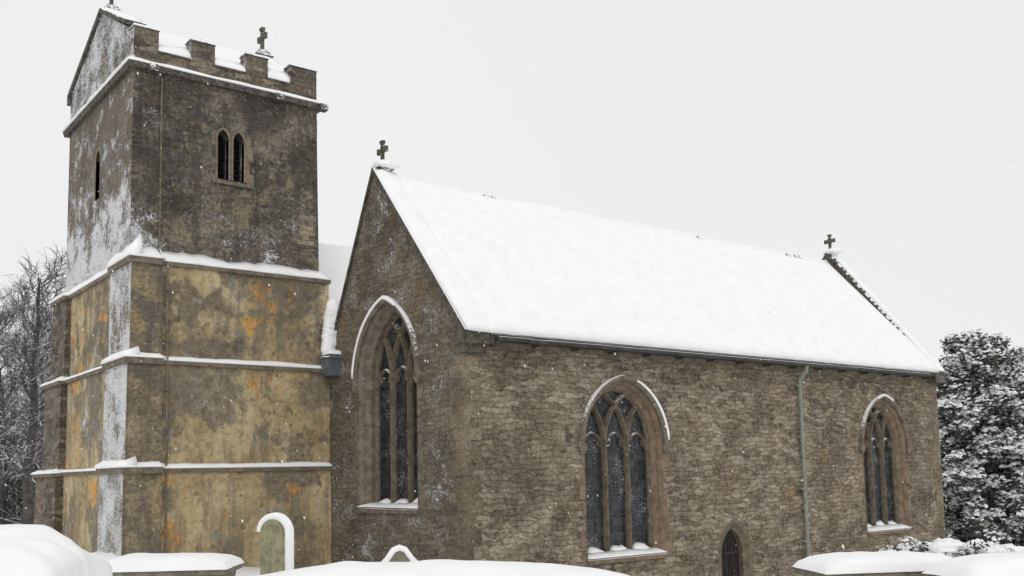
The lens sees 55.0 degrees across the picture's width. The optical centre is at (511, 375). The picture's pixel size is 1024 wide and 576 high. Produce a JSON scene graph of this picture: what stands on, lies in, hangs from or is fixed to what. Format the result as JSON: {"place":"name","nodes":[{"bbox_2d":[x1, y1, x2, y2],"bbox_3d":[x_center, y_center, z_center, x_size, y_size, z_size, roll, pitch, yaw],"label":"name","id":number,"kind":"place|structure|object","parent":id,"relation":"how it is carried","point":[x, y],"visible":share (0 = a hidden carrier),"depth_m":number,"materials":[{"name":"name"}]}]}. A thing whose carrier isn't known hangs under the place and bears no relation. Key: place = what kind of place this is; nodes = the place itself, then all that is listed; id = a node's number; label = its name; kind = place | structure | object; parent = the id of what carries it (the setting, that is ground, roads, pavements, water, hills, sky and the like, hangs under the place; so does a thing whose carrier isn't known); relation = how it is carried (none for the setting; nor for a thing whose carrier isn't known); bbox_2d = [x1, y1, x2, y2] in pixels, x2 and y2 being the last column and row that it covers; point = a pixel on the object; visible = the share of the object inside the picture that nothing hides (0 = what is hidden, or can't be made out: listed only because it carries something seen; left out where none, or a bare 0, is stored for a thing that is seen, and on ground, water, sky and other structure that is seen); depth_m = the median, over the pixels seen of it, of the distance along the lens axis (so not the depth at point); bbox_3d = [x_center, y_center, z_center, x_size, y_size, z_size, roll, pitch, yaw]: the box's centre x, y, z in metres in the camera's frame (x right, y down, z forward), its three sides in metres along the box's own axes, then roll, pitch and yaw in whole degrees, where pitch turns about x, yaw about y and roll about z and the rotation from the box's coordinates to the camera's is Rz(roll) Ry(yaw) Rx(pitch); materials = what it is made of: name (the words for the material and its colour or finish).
{"place":"outdoors","nodes":[
{"label":"outdoors","id":0,"kind":"place"},
{"bbox_2d":[32,255,332,477],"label":"tower weathering ledges","id":1,"kind":"object","parent":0,"point":[128,359],"visible":0.93,"depth_m":20.43,"materials":[{"name":"grey stone"}]},
{"bbox_2d":[70,14,315,120],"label":"tower parapet","id":2,"kind":"structure","parent":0,"point":[111,51],"depth_m":21.86,"materials":[{"name":"grey stone"}]},
{"bbox_2d":[63,59,328,137],"bbox_3d":[-7.636,-6.048,23.459,4.450,0.180,5.440,3,-7,-38],"label":"tower string course","id":3,"kind":"object","parent":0,"point":[117,78],"visible":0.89,"depth_m":21.54,"materials":[{"name":"grey stone"}]},
{"bbox_2d":[62,265,330,568],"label":"tower lower stages","id":4,"kind":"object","parent":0,"point":[213,319],"visible":0.59,"depth_m":20.81,"materials":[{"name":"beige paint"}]},
{"bbox_2d":[124,69,316,265],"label":"tower quoins","id":5,"kind":"object","parent":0,"point":[133,122],"visible":0.84,"depth_m":20.32,"materials":[{"name":"grey stone"}]},
{"bbox_2d":[318,242,352,300],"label":"nave roof snow","id":6,"kind":"structure","parent":0,"point":[334,260],"depth_m":25.39,"materials":[{"name":"white snow"}]},
{"bbox_2d":[330,175,446,562],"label":"aisle west gable","id":7,"kind":"structure","parent":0,"point":[355,533],"depth_m":20.06,"materials":[{"name":"brown stone"}]},
{"bbox_2d":[257,559,628,575],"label":"snow","id":8,"kind":"structure","parent":0,"point":[442,567],"depth_m":6.00,"materials":[{"name":"white snow"}]},
{"bbox_2d":[1,0,1022,574],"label":"falling snow","id":9,"kind":"structure","parent":0,"point":[537,314],"depth_m":10.46,"materials":[{"name":"white snow"}]},
{"bbox_2d":[0,0,1023,469],"label":"sky","id":10,"kind":"structure","parent":0,"point":[470,134],"materials":[{"name":"white"}]},
{"bbox_2d":[235,484,1019,575],"bbox_3d":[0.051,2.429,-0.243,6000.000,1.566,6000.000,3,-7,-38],"label":"snowy ground","id":11,"kind":"structure","parent":0,"point":[248,571],"depth_m":18.49,"materials":[{"name":"white snow"}]},
{"bbox_2d":[0,448,38,523],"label":"bare hedge","id":12,"kind":"object","parent":11,"relation":"on","point":[13,510],"visible":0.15,"depth_m":43.45,"materials":[{"name":"grey plant"}]},
{"bbox_2d":[0,294,48,524],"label":"birch tree","id":13,"kind":"object","parent":11,"relation":"on","point":[3,469],"visible":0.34,"depth_m":42.97,"materials":[{"name":"grey plant"}]},
{"bbox_2d":[0,285,48,470],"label":"birch tree","id":14,"kind":"object","parent":11,"relation":"on","point":[3,306],"visible":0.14,"depth_m":45.87,"materials":[{"name":"grey plant"}]},
{"bbox_2d":[0,293,52,484],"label":"birch tree","id":15,"kind":"object","parent":11,"relation":"on","point":[39,467],"visible":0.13,"depth_m":41.98,"materials":[{"name":"grey plant"}]},
{"bbox_2d":[3,304,51,464],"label":"birch tree","id":16,"kind":"object","parent":11,"relation":"on","point":[45,374],"visible":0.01,"depth_m":49.88,"materials":[{"name":"grey plant"}]},
{"bbox_2d":[0,244,66,523],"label":"birch tree","id":17,"kind":"object","parent":11,"relation":"on","point":[25,467],"visible":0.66,"depth_m":37.53,"materials":[{"name":"grey plant"}]},
{"bbox_2d":[34,299,70,533],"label":"northwest buttress","id":18,"kind":"structure","parent":11,"relation":"on","point":[49,494],"depth_m":23.25,"materials":[{"name":"stone"}]},
{"bbox_2d":[0,524,112,575],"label":"snow covered hedge","id":19,"kind":"object","parent":11,"relation":"on","point":[35,550],"visible":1,"depth_m":6.78,"materials":[{"name":"white snow"}]},
{"bbox_2d":[108,553,244,575],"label":"chest tomb","id":20,"kind":"object","parent":11,"relation":"on","point":[180,564],"visible":0.97,"depth_m":11.05,"materials":[{"name":"stone"}]},
{"bbox_2d":[30,7,332,560],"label":"snow","id":21,"kind":"structure","parent":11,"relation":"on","point":[176,45],"depth_m":20.96,"materials":[{"name":"white snow"}]},
{"bbox_2d":[66,76,125,291],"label":"tower belfry west wall","id":22,"kind":"structure","parent":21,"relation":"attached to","point":[94,234],"depth_m":22.08,"materials":[{"name":"grey stone"}]},
{"bbox_2d":[97,262,162,556],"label":"southwest buttress","id":23,"kind":"structure","parent":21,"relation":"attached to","point":[129,512],"depth_m":19.37,"materials":[{"name":"stone"}]},
{"bbox_2d":[119,214,156,251],"bbox_3d":[-7.647,-2.771,20.238,0.620,0.940,1.180,3,-7,-38],"label":"buttress broach","id":24,"kind":"object","parent":23,"relation":"on","point":[132,234],"visible":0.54,"depth_m":19.98,"materials":[{"name":"stone"}]},
{"bbox_2d":[158,78,170,552],"bbox_3d":[-7.049,-1.228,19.915,0.088,10.100,0.548,4,-8,-42],"label":"lightning conduit","id":25,"kind":"object","parent":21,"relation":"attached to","point":[167,389],"visible":0.92,"depth_m":19.73,"materials":[{"name":"brown metal"}]},
{"bbox_2d":[67,8,317,105],"bbox_3d":[-7.781,-7.346,23.669,4.217,1.790,5.190,3,-7,-38],"label":"parapet coping","id":26,"kind":"object","parent":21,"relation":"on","point":[88,44],"visible":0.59,"depth_m":22.22,"materials":[{"name":"stone"}]},
{"bbox_2d":[123,68,318,270],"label":"tower belfry south wall","id":27,"kind":"structure","parent":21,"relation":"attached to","point":[260,222],"depth_m":21.21,"materials":[{"name":"stone"}]},
{"bbox_2d":[94,127,253,200],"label":"belfry dressings","id":28,"kind":"structure","parent":27,"relation":"attached to","point":[247,151],"depth_m":21.53,"materials":[{"name":"stone"}]},
{"bbox_2d":[218,135,240,181],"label":"belfry louvres","id":29,"kind":"object","parent":27,"relation":"attached to","point":[236,156],"visible":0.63,"depth_m":21.62,"materials":[{"name":"black wood"}]},
{"bbox_2d":[297,215,314,245],"bbox_3d":[-4.685,-3.290,22.352,0.442,0.678,0.035,3,-7,-38],"label":"exposed ashlar patch","id":30,"kind":"object","parent":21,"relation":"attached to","point":[308,232],"visible":1,"depth_m":22.34,"materials":[{"name":"beige stone"}]},
{"bbox_2d":[257,512,293,574],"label":"headstone","id":31,"kind":"object","parent":11,"relation":"on","point":[275,530],"visible":1,"depth_m":14.25,"materials":[{"name":"beige stone"}]},
{"bbox_2d":[381,545,417,561],"bbox_3d":[-1.414,2.667,12.402,0.534,1.061,0.165,0,-6,-9],"label":"headstone","id":32,"kind":"object","parent":11,"relation":"on","point":[399,553],"visible":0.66,"depth_m":12.38,"materials":[{"name":"stone"}]},
{"bbox_2d":[792,551,951,575],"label":"chest tomb","id":33,"kind":"object","parent":11,"relation":"on","point":[882,563],"visible":0.94,"depth_m":8.16,"materials":[{"name":"stone"}]},
{"bbox_2d":[876,536,1023,557],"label":"snowy shrub","id":34,"kind":"object","parent":11,"relation":"on","point":[951,547],"visible":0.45,"depth_m":13.07,"materials":[{"name":"white snow"}]},
{"bbox_2d":[936,326,1023,545],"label":"yew tree","id":35,"kind":"object","parent":11,"relation":"on","point":[963,414],"visible":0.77,"depth_m":32.73,"materials":[{"name":"green plant"}]},
{"bbox_2d":[944,345,1023,546],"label":"yew tree","id":36,"kind":"object","parent":11,"relation":"on","point":[1016,529],"visible":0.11,"depth_m":34.04,"materials":[{"name":"green plant"}]},
{"bbox_2d":[944,373,1023,545],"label":"yew tree","id":37,"kind":"object","parent":11,"relation":"on","point":[961,467],"visible":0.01,"depth_m":39.23,"materials":[{"name":"green plant"}]},
{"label":"churchyard wall masonry","id":38,"kind":"object","parent":11,"relation":"on","visible":0},
{"bbox_2d":[922,553,1023,575],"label":"snow","id":39,"kind":"structure","parent":38,"relation":"on","point":[997,564],"depth_m":7.19,"materials":[{"name":"white snow"}]},
{"bbox_2d":[374,168,938,371],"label":"aisle roof snow","id":40,"kind":"structure","parent":0,"point":[730,294],"depth_m":22.43,"materials":[{"name":"white snow"}]},
{"bbox_2d":[444,339,943,575],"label":"aisle south wall","id":41,"kind":"structure","parent":0,"point":[528,420],"depth_m":21.64,"materials":[{"name":"brown stone"}]},
{"bbox_2d":[489,342,929,379],"bbox_3d":[5.654,-0.249,23.015,15.440,0.080,0.104,3,-7,-38],"label":"eaves course","id":42,"kind":"object","parent":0,"point":[586,351],"visible":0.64,"depth_m":21.48,"materials":[{"name":"stone"}]},
{"bbox_2d":[490,333,935,376],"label":"aisle roof slates","id":43,"kind":"object","parent":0,"point":[494,335],"visible":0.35,"depth_m":21.34,"materials":[{"name":"grey stone"}]},
{"bbox_3d":[3.676,1.385,25.770,15.920,10.620,5.848,3,-7,-38],"label":"aisle","id":44,"kind":"object","parent":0,"visible":0},
{"bbox_2d":[319,354,341,376],"bbox_3d":[-3.913,-0.214,21.665,0.490,0.460,0.500,3,-7,-38],"label":"rainwater hopper","id":45,"kind":"object","parent":44,"relation":"attached to","point":[331,365],"visible":0.75,"depth_m":21.49,"materials":[{"name":"grey metal"}]},
{"bbox_2d":[320,298,340,357],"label":"valley snow","id":46,"kind":"structure","parent":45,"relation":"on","point":[328,338],"depth_m":21.71,"materials":[{"name":"white snow"}]},
{"bbox_2d":[354,303,423,513],"bbox_3d":[-2.371,0.614,20.035,0.520,4.325,2.706,3,-7,-38],"label":"window surround","id":47,"kind":"object","parent":44,"relation":"attached to","point":[364,416],"visible":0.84,"depth_m":20.71,"materials":[{"name":"brown stone"}]},
{"bbox_2d":[351,295,417,508],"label":"window snow","id":48,"kind":"structure","parent":47,"relation":"attached to","point":[399,503],"depth_m":20.03,"materials":[{"name":"white snow"}]},
{"bbox_2d":[352,299,421,392],"bbox_3d":[-2.570,-0.670,20.027,0.161,1.865,2.630,3,-7,-38],"label":"window hood mould","id":49,"kind":"object","parent":47,"relation":"attached to","point":[417,376],"depth_m":20.03,"materials":[{"name":"grey stone"}]},
{"bbox_2d":[375,314,414,502],"bbox_3d":[-2.249,0.667,20.123,0.150,3.971,2.000,3,-7,-38],"label":"window tracery","id":50,"kind":"object","parent":47,"relation":"attached to","point":[393,371],"depth_m":20.31,"materials":[{"name":"stone"}]},
{"bbox_2d":[379,382,417,487],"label":"window saddle bars","id":51,"kind":"object","parent":47,"relation":"attached to","point":[398,445],"depth_m":20.25,"materials":[{"name":"metal"}]},
{"bbox_2d":[380,317,417,500],"bbox_3d":[-2.207,0.685,20.154,0.001,3.980,2.040,3,-7,-38],"label":"window glazing","id":52,"kind":"structure","parent":47,"relation":"attached to","point":[402,460],"depth_m":20.33,"materials":[{"name":"grey glass"}]},
{"bbox_2d":[334,167,499,353],"bbox_3d":[-2.286,-2.262,20.372,0.810,4.350,5.660,3,-7,-38],"label":"gable coping","id":53,"kind":"object","parent":44,"relation":"on","point":[467,340],"visible":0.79,"depth_m":18.67,"materials":[{"name":"stone"}]},
{"bbox_2d":[443,305,456,340],"bbox_3d":[-0.902,-1.017,18.384,0.550,0.720,0.552,3,-7,-38],"label":"gable corner masonry","id":54,"kind":"object","parent":44,"relation":"on","point":[449,327],"visible":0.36,"depth_m":18.32,"materials":[{"name":"brown stone"}]},
{"bbox_2d":[104,0,836,254],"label":"gable crosses","id":55,"kind":"object","parent":44,"relation":"on","point":[381,151],"visible":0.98,"depth_m":24.79,"materials":[{"name":"stone"}]},
{"bbox_2d":[371,159,841,254],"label":"apex snow","id":56,"kind":"structure","parent":55,"relation":"on","point":[390,164],"depth_m":20.78,"materials":[{"name":"white snow"}]},
{"bbox_2d":[333,366,809,559],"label":"downpipes","id":57,"kind":"object","parent":44,"relation":"attached to","point":[804,488],"visible":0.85,"depth_m":23.72,"materials":[{"name":"grey metal"}]},
{"bbox_2d":[578,374,669,453],"bbox_3d":[2.309,0.796,20.310,2.570,1.642,0.161,3,-7,-38],"label":"window hood mould","id":58,"kind":"object","parent":44,"relation":"attached to","point":[582,446],"depth_m":20.20,"materials":[{"name":"brown stone"}]},
{"bbox_2d":[579,380,672,564],"bbox_3d":[2.243,1.921,20.357,2.581,3.756,0.440,3,-7,-38],"label":"window surround","id":59,"kind":"object","parent":44,"relation":"attached to","point":[659,460],"visible":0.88,"depth_m":20.82,"materials":[{"name":"stone"}]},
{"bbox_2d":[585,391,647,550],"bbox_3d":[2.122,1.992,20.464,1.980,3.420,0.001,3,-7,-38],"label":"window glazing","id":60,"kind":"structure","parent":59,"relation":"attached to","point":[615,486],"depth_m":20.47,"materials":[{"name":"grey glass"}]},
{"bbox_2d":[585,453,647,537],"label":"window saddle bars","id":61,"kind":"object","parent":59,"relation":"attached to","point":[616,494],"depth_m":20.41,"materials":[{"name":"metal"}]},
{"bbox_2d":[585,389,652,550],"bbox_3d":[2.154,1.973,20.425,1.940,3.410,0.150,3,-7,-38],"label":"window tracery","id":62,"kind":"object","parent":59,"relation":"attached to","point":[603,442],"depth_m":20.53,"materials":[{"name":"stone"}]},
{"bbox_2d":[588,380,669,558],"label":"window snow","id":63,"kind":"structure","parent":59,"relation":"attached to","point":[639,548],"depth_m":20.24,"materials":[{"name":"white snow"}]},
{"bbox_2d":[484,194,802,258],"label":"exposed ridge slates","id":64,"kind":"object","parent":44,"relation":"on","point":[699,237],"visible":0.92,"depth_m":26.78,"materials":[{"name":"stone"}]},
{"bbox_2d":[448,355,945,560],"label":"corner quoins","id":65,"kind":"object","parent":44,"relation":"attached to","point":[464,434],"visible":0.6,"depth_m":17.89,"materials":[{"name":"stone"}]},
{"bbox_2d":[494,336,931,378],"bbox_3d":[5.580,-0.313,22.789,15.040,0.145,0.390,3,-7,-38],"label":"eaves gutter","id":66,"kind":"object","parent":44,"relation":"attached to","point":[615,349],"visible":0.99,"depth_m":21.35,"materials":[{"name":"grey metal"}]},
{"bbox_2d":[718,517,753,575],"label":"door surround","id":67,"kind":"object","parent":44,"relation":"attached to","point":[736,528],"visible":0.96,"depth_m":22.35,"materials":[{"name":"stone"}]},
{"bbox_2d":[721,530,738,575],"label":"priest door","id":68,"kind":"structure","parent":67,"relation":"attached to","point":[730,560],"depth_m":22.29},
{"bbox_2d":[822,253,945,383],"bbox_3d":[10.002,-1.657,30.552,0.530,4.360,6.670,3,-7,-38],"label":"gable coping","id":69,"kind":"object","parent":44,"relation":"on","point":[939,378],"visible":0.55,"depth_m":29.53,"materials":[{"name":"stone"}]},
{"bbox_2d":[832,254,944,371],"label":"coping snow","id":70,"kind":"structure","parent":69,"relation":"attached to","point":[886,310],"depth_m":29.13,"materials":[{"name":"white snow"}]},
{"bbox_2d":[858,399,911,535],"bbox_3d":[9.768,2.377,26.195,2.367,3.617,0.440,3,-7,-38],"label":"window surround","id":71,"kind":"object","parent":44,"relation":"attached to","point":[891,415],"visible":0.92,"depth_m":26.66,"materials":[{"name":"stone"}]},
{"bbox_2d":[863,408,894,524],"bbox_3d":[9.698,2.452,26.342,1.780,3.280,0.001,3,-7,-38],"label":"window glazing","id":72,"kind":"structure","parent":71,"relation":"attached to","point":[877,485],"depth_m":26.45,"materials":[{"name":"grey glass"}]},
{"bbox_2d":[864,450,894,514],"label":"window saddle bars","id":73,"kind":"object","parent":71,"relation":"attached to","point":[875,482],"depth_m":26.35,"materials":[{"name":"metal"}]},
{"bbox_2d":[864,406,898,525],"bbox_3d":[9.730,2.432,26.303,1.740,3.270,0.150,3,-7,-38],"label":"window tracery","id":74,"kind":"object","parent":71,"relation":"attached to","point":[880,441],"depth_m":26.42,"materials":[{"name":"stone"}]},
{"bbox_2d":[867,394,911,530],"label":"window snow","id":75,"kind":"structure","parent":71,"relation":"attached to","point":[881,525],"depth_m":26.08,"materials":[{"name":"white snow"}]},
{"bbox_2d":[859,396,910,452],"bbox_3d":[9.886,1.285,26.185,2.370,1.563,0.161,3,-7,-38],"label":"window hood mould","id":76,"kind":"object","parent":44,"relation":"attached to","point":[862,447],"depth_m":26.21,"materials":[{"name":"grey stone"}]}
]}

